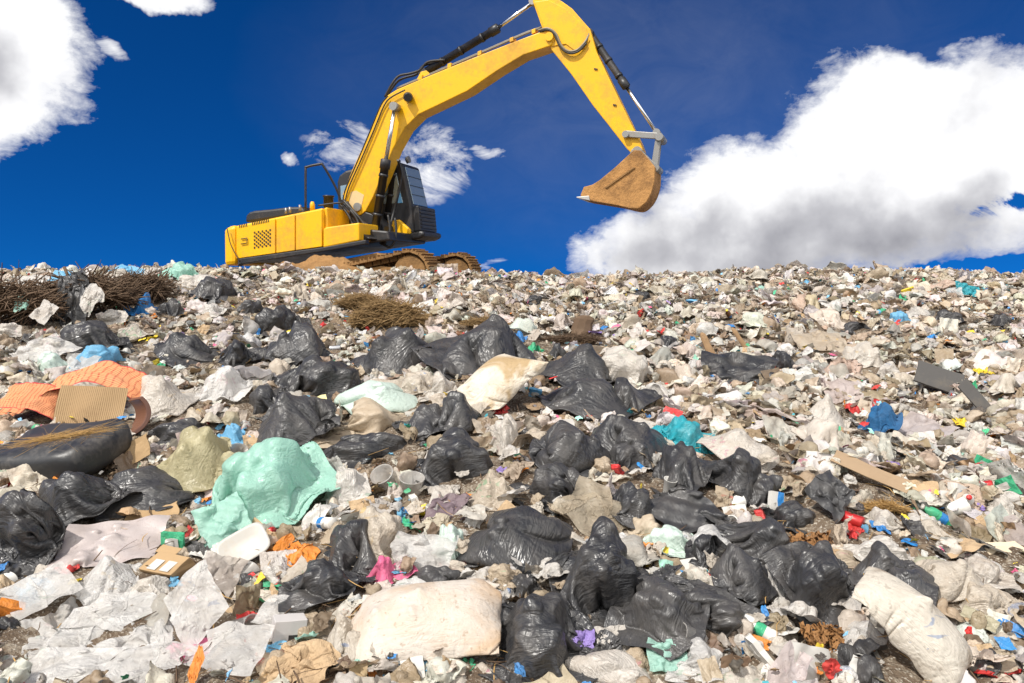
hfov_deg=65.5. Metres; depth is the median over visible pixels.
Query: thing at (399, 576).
plastic scrap
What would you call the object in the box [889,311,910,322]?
plastic scrap
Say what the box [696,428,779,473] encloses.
plastic bag
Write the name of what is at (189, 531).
printed pack
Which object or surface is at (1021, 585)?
paper scrap
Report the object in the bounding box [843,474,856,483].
plastic scrap
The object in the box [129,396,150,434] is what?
plant pot
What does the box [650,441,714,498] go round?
bin bag
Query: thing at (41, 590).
plastic film
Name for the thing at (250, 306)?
bin bag
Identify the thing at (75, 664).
plastic film
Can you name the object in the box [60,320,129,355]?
bin bag
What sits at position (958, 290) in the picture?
plastic bag
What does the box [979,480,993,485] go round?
drinks can
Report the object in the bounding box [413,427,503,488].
bin bag
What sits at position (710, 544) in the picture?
bin bag
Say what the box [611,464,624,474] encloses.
printed pack
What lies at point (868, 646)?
plastic scrap
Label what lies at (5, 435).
plastic bag
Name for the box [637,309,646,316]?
printed pack
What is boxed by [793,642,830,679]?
paper scrap
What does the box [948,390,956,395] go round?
drinks can
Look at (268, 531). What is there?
paper scrap
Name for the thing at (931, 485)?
paper scrap
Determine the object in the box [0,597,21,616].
printed pack
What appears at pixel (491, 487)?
plastic bag
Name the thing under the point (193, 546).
plastic scrap
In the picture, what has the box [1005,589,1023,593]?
paper scrap
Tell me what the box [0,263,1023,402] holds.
plastic litter
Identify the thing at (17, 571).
plastic scrap
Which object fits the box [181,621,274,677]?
plastic film
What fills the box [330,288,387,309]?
straw bundle
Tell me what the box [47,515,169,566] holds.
plastic sheet
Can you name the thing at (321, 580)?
bin bag
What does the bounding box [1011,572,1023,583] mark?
plastic bag
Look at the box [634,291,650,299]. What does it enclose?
bin bag
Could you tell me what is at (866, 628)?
plastic bag
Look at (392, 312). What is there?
straw bundle
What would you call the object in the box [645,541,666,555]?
plastic scrap
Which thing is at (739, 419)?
plastic scrap
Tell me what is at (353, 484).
plastic bag
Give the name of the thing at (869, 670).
plastic scrap
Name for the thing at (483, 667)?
plastic bag
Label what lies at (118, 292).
brush heap
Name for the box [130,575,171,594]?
plastic bag
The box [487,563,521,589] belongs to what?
plastic scrap
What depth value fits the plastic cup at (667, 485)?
5.05 m
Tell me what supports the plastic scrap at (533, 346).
on the ground
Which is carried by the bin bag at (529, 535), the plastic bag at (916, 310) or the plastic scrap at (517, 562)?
the plastic scrap at (517, 562)
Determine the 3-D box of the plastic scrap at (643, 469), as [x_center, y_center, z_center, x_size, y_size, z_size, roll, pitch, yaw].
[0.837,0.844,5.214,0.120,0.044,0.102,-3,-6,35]
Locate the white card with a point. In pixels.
(685, 563)
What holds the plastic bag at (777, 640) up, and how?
on the ground
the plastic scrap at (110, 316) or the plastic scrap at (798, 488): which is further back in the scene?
the plastic scrap at (110, 316)
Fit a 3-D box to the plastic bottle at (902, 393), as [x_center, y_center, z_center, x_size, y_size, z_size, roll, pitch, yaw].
[3.725,0.507,7.548,0.189,0.085,0.064,-2,-5,19]
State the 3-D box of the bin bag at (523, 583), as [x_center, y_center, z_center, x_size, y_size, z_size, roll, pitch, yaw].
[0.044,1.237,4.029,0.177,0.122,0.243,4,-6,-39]
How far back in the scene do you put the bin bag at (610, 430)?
5.65 m
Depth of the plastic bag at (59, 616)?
3.95 m
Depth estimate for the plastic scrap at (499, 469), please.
5.27 m
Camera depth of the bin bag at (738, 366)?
7.95 m
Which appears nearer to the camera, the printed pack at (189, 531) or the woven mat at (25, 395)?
the printed pack at (189, 531)
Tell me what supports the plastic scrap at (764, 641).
on the ground
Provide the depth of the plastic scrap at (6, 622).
3.83 m
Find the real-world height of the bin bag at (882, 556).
0.301 m
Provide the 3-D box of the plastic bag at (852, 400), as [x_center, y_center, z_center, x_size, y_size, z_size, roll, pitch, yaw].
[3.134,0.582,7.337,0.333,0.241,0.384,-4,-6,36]
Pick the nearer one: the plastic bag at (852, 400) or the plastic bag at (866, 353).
the plastic bag at (852, 400)
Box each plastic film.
[0,561,82,620]
[0,615,170,661]
[24,647,126,682]
[60,590,157,630]
[97,632,197,682]
[163,560,228,645]
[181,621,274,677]
[203,550,249,600]
[251,594,305,623]
[390,530,459,573]
[393,576,424,585]
[550,475,627,536]
[643,524,693,557]
[646,637,687,671]
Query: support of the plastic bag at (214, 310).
on the ground
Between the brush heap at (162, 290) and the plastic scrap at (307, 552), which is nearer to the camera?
the plastic scrap at (307, 552)
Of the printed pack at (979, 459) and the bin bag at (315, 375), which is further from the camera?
the bin bag at (315, 375)
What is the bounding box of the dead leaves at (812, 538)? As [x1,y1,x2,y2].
[788,528,833,545]
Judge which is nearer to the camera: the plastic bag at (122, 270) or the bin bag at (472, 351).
the bin bag at (472, 351)
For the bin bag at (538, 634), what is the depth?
3.51 m
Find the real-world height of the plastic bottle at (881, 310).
0.133 m
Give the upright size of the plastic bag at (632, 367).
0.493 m
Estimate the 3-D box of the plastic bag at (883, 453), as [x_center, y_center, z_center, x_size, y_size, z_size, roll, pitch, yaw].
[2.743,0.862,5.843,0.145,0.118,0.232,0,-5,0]
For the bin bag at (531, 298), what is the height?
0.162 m
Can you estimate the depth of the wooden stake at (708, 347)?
8.56 m
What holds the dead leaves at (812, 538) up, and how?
on the ground
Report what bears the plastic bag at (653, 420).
on the ground
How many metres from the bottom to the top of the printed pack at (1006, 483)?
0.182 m
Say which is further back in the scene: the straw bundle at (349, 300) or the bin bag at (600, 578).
the straw bundle at (349, 300)
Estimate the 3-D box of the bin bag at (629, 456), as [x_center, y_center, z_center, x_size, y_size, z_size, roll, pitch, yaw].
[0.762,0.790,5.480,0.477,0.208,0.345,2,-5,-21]
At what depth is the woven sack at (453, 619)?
3.57 m
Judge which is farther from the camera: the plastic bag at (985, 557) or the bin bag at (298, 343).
the bin bag at (298, 343)
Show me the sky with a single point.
(814, 133)
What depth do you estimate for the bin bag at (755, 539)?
4.34 m
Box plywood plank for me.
[830,450,910,493]
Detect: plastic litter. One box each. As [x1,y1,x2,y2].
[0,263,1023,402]
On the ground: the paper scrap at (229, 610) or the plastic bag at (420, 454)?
the plastic bag at (420, 454)
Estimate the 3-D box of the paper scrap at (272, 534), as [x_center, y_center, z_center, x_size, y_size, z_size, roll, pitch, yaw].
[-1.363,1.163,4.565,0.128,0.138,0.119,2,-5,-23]
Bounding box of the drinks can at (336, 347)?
[329,345,340,349]
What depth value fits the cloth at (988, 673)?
3.45 m
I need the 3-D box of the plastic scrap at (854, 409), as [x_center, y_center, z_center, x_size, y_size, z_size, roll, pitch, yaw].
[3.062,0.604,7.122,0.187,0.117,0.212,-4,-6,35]
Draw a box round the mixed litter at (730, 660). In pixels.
[0,266,1023,682]
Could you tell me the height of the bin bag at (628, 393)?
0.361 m
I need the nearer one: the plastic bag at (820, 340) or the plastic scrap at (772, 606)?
the plastic scrap at (772, 606)
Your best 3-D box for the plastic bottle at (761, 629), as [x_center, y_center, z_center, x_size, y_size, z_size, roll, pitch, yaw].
[1.146,1.350,3.744,0.235,0.153,0.074,-2,-5,21]
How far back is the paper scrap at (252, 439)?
6.20 m
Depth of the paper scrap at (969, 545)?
4.40 m
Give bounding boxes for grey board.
[913,360,964,392]
[958,378,990,414]
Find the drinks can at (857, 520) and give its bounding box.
[840,511,864,527]
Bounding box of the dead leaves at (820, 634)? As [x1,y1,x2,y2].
[798,621,844,652]
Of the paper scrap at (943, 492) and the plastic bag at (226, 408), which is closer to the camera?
the paper scrap at (943, 492)
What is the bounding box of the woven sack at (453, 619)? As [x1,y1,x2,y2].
[347,578,501,670]
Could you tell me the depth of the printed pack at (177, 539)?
4.55 m
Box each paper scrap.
[188,551,203,557]
[189,368,201,373]
[197,324,209,334]
[226,604,257,612]
[242,434,256,445]
[252,517,271,533]
[265,532,277,551]
[269,583,277,594]
[348,495,374,512]
[442,655,451,664]
[486,500,514,523]
[721,504,746,513]
[781,627,799,635]
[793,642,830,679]
[849,654,858,671]
[910,480,942,506]
[940,490,966,505]
[947,537,985,558]
[972,643,993,675]
[974,515,985,525]
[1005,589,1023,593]
[1016,581,1023,588]
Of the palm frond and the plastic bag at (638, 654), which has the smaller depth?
the plastic bag at (638, 654)
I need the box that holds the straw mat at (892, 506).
[857,494,914,514]
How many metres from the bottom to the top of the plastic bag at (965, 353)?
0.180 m
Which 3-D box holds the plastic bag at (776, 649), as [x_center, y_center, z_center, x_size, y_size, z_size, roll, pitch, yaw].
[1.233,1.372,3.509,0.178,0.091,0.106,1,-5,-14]
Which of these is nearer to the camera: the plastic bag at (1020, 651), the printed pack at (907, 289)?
the plastic bag at (1020, 651)
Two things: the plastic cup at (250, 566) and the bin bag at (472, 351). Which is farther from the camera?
the bin bag at (472, 351)
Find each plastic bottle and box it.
[312,517,336,529]
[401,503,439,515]
[725,309,731,317]
[743,614,780,638]
[875,308,886,314]
[897,390,915,397]
[920,504,951,525]
[954,465,968,471]
[962,494,974,504]
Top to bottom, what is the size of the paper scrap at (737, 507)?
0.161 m
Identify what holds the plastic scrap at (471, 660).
on the ground
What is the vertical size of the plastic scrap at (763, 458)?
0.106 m
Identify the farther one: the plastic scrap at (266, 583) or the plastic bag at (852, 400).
the plastic bag at (852, 400)
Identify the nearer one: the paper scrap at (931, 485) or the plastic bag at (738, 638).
the plastic bag at (738, 638)
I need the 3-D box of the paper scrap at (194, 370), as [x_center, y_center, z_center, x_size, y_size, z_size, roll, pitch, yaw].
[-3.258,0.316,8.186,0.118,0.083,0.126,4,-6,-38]
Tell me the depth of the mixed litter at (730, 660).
6.39 m
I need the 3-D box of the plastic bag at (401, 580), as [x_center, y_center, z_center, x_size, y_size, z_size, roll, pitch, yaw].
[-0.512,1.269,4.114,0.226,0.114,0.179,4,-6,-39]
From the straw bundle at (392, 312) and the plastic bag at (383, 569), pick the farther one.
the straw bundle at (392, 312)
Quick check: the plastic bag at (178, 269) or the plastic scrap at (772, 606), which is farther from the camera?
the plastic bag at (178, 269)
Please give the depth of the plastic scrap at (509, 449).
5.34 m
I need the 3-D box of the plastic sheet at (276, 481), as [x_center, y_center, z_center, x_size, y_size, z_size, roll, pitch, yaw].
[-1.533,0.882,4.976,0.827,0.568,0.596,4,-6,-37]
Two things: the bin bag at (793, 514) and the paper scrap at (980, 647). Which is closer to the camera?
the paper scrap at (980, 647)
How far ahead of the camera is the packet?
4.88 m
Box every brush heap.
[0,263,73,326]
[28,261,154,311]
[114,263,181,306]
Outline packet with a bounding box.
[767,491,784,509]
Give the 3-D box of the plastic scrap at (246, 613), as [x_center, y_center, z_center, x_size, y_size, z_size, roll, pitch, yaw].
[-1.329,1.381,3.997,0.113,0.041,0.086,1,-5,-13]
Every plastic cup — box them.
[4,572,17,581]
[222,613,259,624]
[230,443,248,452]
[233,561,260,582]
[370,464,394,489]
[399,471,424,495]
[663,476,677,492]
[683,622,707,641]
[728,515,737,519]
[731,494,746,505]
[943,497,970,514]
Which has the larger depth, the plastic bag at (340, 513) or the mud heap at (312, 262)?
the mud heap at (312, 262)
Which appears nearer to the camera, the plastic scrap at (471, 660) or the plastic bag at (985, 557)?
the plastic scrap at (471, 660)
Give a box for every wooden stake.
[700,332,715,353]
[731,327,747,346]
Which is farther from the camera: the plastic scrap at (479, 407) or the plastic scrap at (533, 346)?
the plastic scrap at (533, 346)
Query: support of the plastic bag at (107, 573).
on the ground
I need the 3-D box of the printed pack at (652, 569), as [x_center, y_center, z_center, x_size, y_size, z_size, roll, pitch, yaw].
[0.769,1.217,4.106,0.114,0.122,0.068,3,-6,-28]
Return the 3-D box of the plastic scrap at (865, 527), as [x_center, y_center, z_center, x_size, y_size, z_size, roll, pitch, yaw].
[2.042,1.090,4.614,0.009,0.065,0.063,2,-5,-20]
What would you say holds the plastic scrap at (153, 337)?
on the ground
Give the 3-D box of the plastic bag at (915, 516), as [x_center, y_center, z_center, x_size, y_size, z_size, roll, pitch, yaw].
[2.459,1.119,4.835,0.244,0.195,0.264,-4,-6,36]
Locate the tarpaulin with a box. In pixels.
[103,264,144,276]
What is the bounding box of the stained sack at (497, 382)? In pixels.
[457,354,547,410]
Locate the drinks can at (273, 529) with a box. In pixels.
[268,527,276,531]
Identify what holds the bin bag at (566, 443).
on the ground
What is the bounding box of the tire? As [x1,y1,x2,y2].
[0,418,132,478]
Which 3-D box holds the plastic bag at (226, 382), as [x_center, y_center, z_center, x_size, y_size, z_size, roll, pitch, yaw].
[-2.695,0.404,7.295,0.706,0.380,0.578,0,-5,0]
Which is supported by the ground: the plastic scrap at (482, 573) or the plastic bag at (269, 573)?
the plastic bag at (269, 573)
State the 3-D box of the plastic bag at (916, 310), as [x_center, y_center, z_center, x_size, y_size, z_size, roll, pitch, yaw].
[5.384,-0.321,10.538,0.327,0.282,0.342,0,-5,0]
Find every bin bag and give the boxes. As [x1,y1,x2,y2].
[0,488,65,576]
[39,471,141,525]
[55,269,88,326]
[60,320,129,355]
[94,465,204,521]
[120,340,135,352]
[138,417,224,444]
[153,332,220,367]
[156,298,184,319]
[187,276,242,303]
[218,339,267,366]
[236,300,263,315]
[239,383,276,420]
[254,304,312,336]
[257,392,340,445]
[263,320,331,366]
[268,355,361,399]
[276,558,375,611]
[323,432,406,468]
[324,519,376,575]
[346,326,429,377]
[391,391,479,440]
[409,314,534,381]
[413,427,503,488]
[416,565,468,581]
[457,505,573,577]
[478,592,621,682]
[509,462,581,515]
[510,573,542,597]
[526,295,541,304]
[528,420,611,477]
[535,378,633,419]
[539,343,614,385]
[545,516,648,626]
[549,343,566,359]
[591,414,667,458]
[603,564,709,660]
[610,441,655,472]
[612,481,659,528]
[613,377,661,416]
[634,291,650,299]
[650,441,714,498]
[650,490,730,532]
[660,335,678,348]
[678,579,773,637]
[684,534,738,569]
[701,350,778,384]
[701,447,761,505]
[703,514,789,566]
[709,544,778,606]
[748,473,784,508]
[761,540,853,630]
[763,500,815,533]
[773,350,799,368]
[804,470,854,523]
[839,322,871,334]
[852,540,938,605]
[935,309,966,323]
[984,313,1011,325]
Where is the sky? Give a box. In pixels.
[0,0,1023,275]
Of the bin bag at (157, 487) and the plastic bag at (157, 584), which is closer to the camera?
the plastic bag at (157, 584)
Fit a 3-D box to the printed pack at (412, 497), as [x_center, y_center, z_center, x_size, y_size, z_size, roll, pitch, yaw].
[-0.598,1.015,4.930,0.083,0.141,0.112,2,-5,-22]
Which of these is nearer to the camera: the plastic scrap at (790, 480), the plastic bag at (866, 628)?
the plastic bag at (866, 628)
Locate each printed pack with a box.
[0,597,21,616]
[161,531,184,547]
[185,524,193,536]
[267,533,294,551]
[399,656,424,678]
[408,493,418,502]
[528,387,541,396]
[559,419,574,425]
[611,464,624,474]
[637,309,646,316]
[646,332,656,337]
[649,566,659,573]
[663,406,684,416]
[744,633,773,665]
[754,508,765,518]
[901,286,913,292]
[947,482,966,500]
[974,454,992,466]
[994,475,1022,494]
[1002,618,1023,637]
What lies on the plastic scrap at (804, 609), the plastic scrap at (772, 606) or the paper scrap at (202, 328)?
the plastic scrap at (772, 606)
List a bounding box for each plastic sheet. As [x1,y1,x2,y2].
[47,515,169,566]
[69,345,125,368]
[191,491,251,547]
[194,437,340,527]
[421,493,472,519]
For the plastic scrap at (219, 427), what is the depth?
6.42 m
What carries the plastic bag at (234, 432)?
on the ground
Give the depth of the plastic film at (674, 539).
4.45 m
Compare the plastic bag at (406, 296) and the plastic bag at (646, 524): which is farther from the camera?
the plastic bag at (406, 296)
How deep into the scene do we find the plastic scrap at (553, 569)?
4.01 m
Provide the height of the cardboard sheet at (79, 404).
0.349 m
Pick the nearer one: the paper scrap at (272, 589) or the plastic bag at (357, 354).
the paper scrap at (272, 589)
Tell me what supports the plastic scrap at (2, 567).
on the ground
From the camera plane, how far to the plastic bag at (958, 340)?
9.22 m
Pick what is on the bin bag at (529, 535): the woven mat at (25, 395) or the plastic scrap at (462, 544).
the plastic scrap at (462, 544)
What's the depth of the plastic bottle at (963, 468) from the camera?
5.62 m
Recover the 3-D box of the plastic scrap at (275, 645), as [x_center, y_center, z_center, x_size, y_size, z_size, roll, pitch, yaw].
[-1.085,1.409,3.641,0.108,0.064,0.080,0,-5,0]
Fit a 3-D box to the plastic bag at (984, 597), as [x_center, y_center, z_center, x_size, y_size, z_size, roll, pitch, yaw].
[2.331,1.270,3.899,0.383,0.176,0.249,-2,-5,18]
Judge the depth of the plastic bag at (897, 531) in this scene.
4.61 m
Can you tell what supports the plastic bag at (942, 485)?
on the ground
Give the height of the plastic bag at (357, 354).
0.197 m
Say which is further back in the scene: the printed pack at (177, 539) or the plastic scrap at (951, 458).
the plastic scrap at (951, 458)
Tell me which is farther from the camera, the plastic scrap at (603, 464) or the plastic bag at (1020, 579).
the plastic scrap at (603, 464)
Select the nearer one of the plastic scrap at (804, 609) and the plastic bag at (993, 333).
the plastic scrap at (804, 609)
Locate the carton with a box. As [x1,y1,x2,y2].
[270,613,307,643]
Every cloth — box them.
[858,402,902,432]
[973,668,1021,682]
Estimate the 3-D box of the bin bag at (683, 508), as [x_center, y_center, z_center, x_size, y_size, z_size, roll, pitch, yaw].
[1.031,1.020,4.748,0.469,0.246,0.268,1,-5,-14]
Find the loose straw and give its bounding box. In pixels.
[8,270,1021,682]
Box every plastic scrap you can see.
[0,322,21,336]
[0,561,9,570]
[0,567,23,578]
[0,616,19,629]
[13,296,28,311]
[17,274,49,285]
[29,299,58,324]
[48,270,71,280]
[66,564,79,572]
[79,283,104,316]
[95,309,127,324]
[144,267,159,274]
[146,335,157,340]
[168,576,179,586]
[180,637,207,660]
[186,541,209,556]
[187,645,204,682]
[215,423,223,429]
[236,611,256,618]
[237,572,262,588]
[263,580,280,586]
[266,640,286,651]
[285,541,320,566]
[294,631,318,639]
[367,670,376,676]
[393,563,417,579]
[397,508,405,519]
[402,516,420,531]
[454,470,468,476]
[455,538,469,553]
[457,567,474,578]
[462,657,475,670]
[466,566,496,581]
[471,402,487,415]
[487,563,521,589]
[491,405,509,414]
[496,466,506,472]
[497,589,513,602]
[498,444,520,460]
[498,485,528,496]
[509,552,522,566]
[515,331,527,341]
[519,428,528,434]
[528,342,543,352]
[530,492,545,504]
[533,557,551,573]
[533,562,569,578]
[547,502,569,518]
[552,580,564,588]
[573,629,594,648]
[592,456,614,473]
[629,467,650,473]
[633,417,656,427]
[645,406,662,411]
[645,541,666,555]
[664,437,674,445]
[680,402,693,415]
[686,299,706,303]
[704,550,718,567]
[714,485,733,506]
[735,417,744,425]
[740,633,771,650]
[747,612,765,622]
[749,503,769,509]
[757,452,778,464]
[766,602,790,615]
[771,596,790,612]
[779,475,804,490]
[780,601,821,622]
[792,482,808,496]
[793,404,811,414]
[796,413,813,419]
[799,466,820,472]
[831,591,861,610]
[837,643,883,682]
[840,516,852,530]
[843,403,863,413]
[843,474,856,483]
[847,523,864,538]
[853,638,888,654]
[861,524,868,533]
[869,520,890,533]
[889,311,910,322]
[900,515,934,539]
[900,537,917,546]
[941,454,967,465]
[952,417,965,427]
[955,281,979,296]
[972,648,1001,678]
[973,367,995,374]
[975,540,994,551]
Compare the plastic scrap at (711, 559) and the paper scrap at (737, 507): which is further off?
the paper scrap at (737, 507)
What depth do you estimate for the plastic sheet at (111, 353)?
8.25 m
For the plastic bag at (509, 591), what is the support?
on the ground
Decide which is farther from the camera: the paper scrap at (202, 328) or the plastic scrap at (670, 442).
the paper scrap at (202, 328)
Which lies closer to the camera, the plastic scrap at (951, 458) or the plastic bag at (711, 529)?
the plastic bag at (711, 529)
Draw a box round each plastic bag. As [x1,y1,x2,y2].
[0,385,8,392]
[0,430,15,444]
[0,469,8,479]
[0,655,13,669]
[9,333,82,362]
[34,564,46,573]
[37,351,68,371]
[42,596,77,630]
[65,353,100,371]
[72,555,142,605]
[106,268,128,307]
[117,323,153,341]
[123,292,157,316]
[124,375,201,420]
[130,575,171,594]
[143,338,162,346]
[153,618,174,639]
[157,426,231,492]
[158,261,198,279]
[169,514,194,527]
[173,274,215,287]
[176,373,191,378]
[190,501,204,508]
[194,303,231,316]
[195,365,255,401]
[195,408,206,421]
[213,406,229,413]
[214,451,235,483]
[217,423,245,443]
[240,420,250,428]
[255,641,294,674]
[262,566,286,586]
[280,555,307,582]
[293,526,302,533]
[295,534,304,541]
[297,610,333,638]
[309,509,354,525]
[310,397,406,447]
[320,521,343,544]
[326,462,371,510]
[327,612,360,666]
[334,380,417,414]
[349,352,366,360]
[351,505,404,566]
[366,555,395,583]
[372,370,433,394]
[389,467,400,485]
[395,576,415,583]
[404,295,412,302]
[417,371,457,401]
[417,451,426,457]
[427,484,465,505]
[436,657,492,682]
[439,524,463,559]
[449,559,469,572]
[461,517,483,534]
[467,469,514,510]
[487,413,528,456]
[502,588,515,602]
[511,428,546,447]
[564,649,651,682]
[570,531,584,548]
[594,625,630,650]
[602,345,653,387]
[619,532,626,537]
[625,647,649,668]
[626,514,659,536]
[633,418,656,425]
[652,415,714,455]
[656,360,678,368]
[665,637,729,682]
[681,524,730,556]
[683,651,765,682]
[688,359,701,370]
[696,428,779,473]
[733,634,763,648]
[765,564,788,601]
[768,619,797,645]
[768,639,796,655]
[776,317,793,327]
[789,330,846,352]
[790,457,807,469]
[792,400,803,409]
[793,348,804,356]
[793,380,806,393]
[794,358,810,369]
[807,393,850,431]
[832,547,859,567]
[834,666,859,682]
[840,627,865,639]
[841,341,883,367]
[842,394,859,404]
[842,535,916,561]
[843,620,887,644]
[845,428,855,433]
[848,494,869,509]
[849,642,884,664]
[851,566,972,682]
[863,507,906,529]
[866,607,883,628]
[868,336,887,340]
[877,361,899,378]
[881,451,887,459]
[891,521,907,533]
[906,509,940,526]
[907,306,930,317]
[915,558,983,601]
[921,519,963,541]
[937,479,958,494]
[943,284,963,297]
[945,615,958,626]
[946,337,962,346]
[954,349,975,358]
[959,581,1023,617]
[964,552,1004,572]
[965,555,1023,592]
[968,323,977,330]
[968,472,996,483]
[970,396,1001,409]
[986,495,1021,521]
[987,330,1005,339]
[988,632,1017,652]
[999,281,1007,290]
[1000,491,1023,505]
[1006,670,1023,682]
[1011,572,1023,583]
[1013,645,1023,670]
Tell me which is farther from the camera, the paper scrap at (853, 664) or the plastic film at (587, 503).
the plastic film at (587, 503)
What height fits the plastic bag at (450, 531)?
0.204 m
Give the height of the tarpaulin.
0.417 m
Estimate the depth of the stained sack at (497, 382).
6.52 m
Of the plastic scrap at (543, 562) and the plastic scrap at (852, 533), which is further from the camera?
the plastic scrap at (852, 533)
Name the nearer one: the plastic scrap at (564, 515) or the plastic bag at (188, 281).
the plastic scrap at (564, 515)
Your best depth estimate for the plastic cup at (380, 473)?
5.26 m
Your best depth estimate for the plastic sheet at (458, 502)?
4.80 m
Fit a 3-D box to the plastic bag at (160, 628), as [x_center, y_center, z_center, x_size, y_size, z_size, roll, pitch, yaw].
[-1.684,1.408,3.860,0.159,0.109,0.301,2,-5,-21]
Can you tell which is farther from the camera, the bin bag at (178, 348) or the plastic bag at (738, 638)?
the bin bag at (178, 348)
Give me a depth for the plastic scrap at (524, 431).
5.98 m
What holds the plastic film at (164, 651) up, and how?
on the ground
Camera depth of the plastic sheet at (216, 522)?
4.63 m
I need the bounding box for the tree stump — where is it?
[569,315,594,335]
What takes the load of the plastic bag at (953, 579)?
on the ground
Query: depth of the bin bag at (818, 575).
3.80 m
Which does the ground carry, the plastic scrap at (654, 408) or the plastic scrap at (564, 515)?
the plastic scrap at (654, 408)
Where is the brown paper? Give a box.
[257,639,341,682]
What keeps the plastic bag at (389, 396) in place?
on the ground
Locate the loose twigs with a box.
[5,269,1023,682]
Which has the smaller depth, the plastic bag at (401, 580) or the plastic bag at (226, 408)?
the plastic bag at (401, 580)
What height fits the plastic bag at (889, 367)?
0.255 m
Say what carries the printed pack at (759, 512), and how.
on the ground
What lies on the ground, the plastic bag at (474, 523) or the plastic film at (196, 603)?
the plastic bag at (474, 523)
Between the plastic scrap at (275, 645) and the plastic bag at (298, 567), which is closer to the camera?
the plastic scrap at (275, 645)
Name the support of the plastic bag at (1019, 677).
on the ground
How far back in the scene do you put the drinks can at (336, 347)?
9.15 m
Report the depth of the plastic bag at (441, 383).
6.99 m
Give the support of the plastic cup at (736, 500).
on the ground
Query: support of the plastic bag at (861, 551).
on the ground
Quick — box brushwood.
[536,332,607,345]
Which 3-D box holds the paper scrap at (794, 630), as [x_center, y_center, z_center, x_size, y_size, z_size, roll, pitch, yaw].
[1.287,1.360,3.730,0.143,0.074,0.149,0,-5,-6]
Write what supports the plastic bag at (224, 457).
on the ground
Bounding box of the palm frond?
[0,419,128,457]
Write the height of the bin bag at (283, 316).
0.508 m
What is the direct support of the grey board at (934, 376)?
on the ground
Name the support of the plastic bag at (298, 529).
on the ground
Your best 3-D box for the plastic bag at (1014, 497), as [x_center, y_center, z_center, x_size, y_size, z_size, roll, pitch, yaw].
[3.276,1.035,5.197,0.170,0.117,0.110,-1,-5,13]
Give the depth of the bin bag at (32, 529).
4.42 m
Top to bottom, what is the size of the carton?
0.138 m
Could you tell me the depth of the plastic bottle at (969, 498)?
4.96 m
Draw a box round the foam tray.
[215,522,269,559]
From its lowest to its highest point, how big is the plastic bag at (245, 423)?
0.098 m
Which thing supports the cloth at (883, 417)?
on the ground
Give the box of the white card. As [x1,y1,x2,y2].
[677,557,708,574]
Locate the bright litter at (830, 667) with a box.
[0,267,1019,682]
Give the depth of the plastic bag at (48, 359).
7.97 m
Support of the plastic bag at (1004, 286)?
on the ground
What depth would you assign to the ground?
5.24 m
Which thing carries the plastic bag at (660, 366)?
on the ground
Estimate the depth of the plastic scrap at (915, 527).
4.58 m
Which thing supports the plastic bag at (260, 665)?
on the ground
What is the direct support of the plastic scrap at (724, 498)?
on the ground
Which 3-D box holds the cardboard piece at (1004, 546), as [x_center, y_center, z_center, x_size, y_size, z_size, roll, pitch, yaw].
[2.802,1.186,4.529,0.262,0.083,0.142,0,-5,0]
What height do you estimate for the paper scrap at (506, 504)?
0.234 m
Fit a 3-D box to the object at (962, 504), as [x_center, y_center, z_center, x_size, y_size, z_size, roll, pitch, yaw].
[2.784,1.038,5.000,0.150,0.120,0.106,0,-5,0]
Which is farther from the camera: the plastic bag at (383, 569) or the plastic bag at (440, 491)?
the plastic bag at (440, 491)
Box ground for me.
[0,270,1023,682]
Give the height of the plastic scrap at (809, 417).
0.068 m
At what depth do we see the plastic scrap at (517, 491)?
4.84 m
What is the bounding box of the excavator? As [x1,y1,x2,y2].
[225,0,666,273]
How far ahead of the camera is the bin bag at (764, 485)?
4.99 m
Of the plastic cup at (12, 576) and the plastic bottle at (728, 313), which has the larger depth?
the plastic bottle at (728, 313)
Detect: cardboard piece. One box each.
[124,501,179,520]
[125,433,149,463]
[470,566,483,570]
[985,541,1023,554]
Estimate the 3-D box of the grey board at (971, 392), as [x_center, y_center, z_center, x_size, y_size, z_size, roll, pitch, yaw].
[4.099,0.491,7.051,0.253,0.349,0.110,-4,-6,36]
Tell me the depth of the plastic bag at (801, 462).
5.43 m
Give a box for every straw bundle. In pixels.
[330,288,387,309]
[342,291,435,329]
[458,311,511,327]
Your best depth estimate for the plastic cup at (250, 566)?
4.32 m
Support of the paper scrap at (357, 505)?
on the ground
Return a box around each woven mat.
[0,360,146,415]
[0,382,59,419]
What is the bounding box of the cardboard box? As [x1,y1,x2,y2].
[139,544,195,577]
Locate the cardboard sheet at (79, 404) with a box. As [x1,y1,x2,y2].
[53,385,127,422]
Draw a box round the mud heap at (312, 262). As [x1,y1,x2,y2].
[280,255,361,271]
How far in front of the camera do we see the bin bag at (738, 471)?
5.03 m
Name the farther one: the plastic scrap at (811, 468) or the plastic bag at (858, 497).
the plastic scrap at (811, 468)

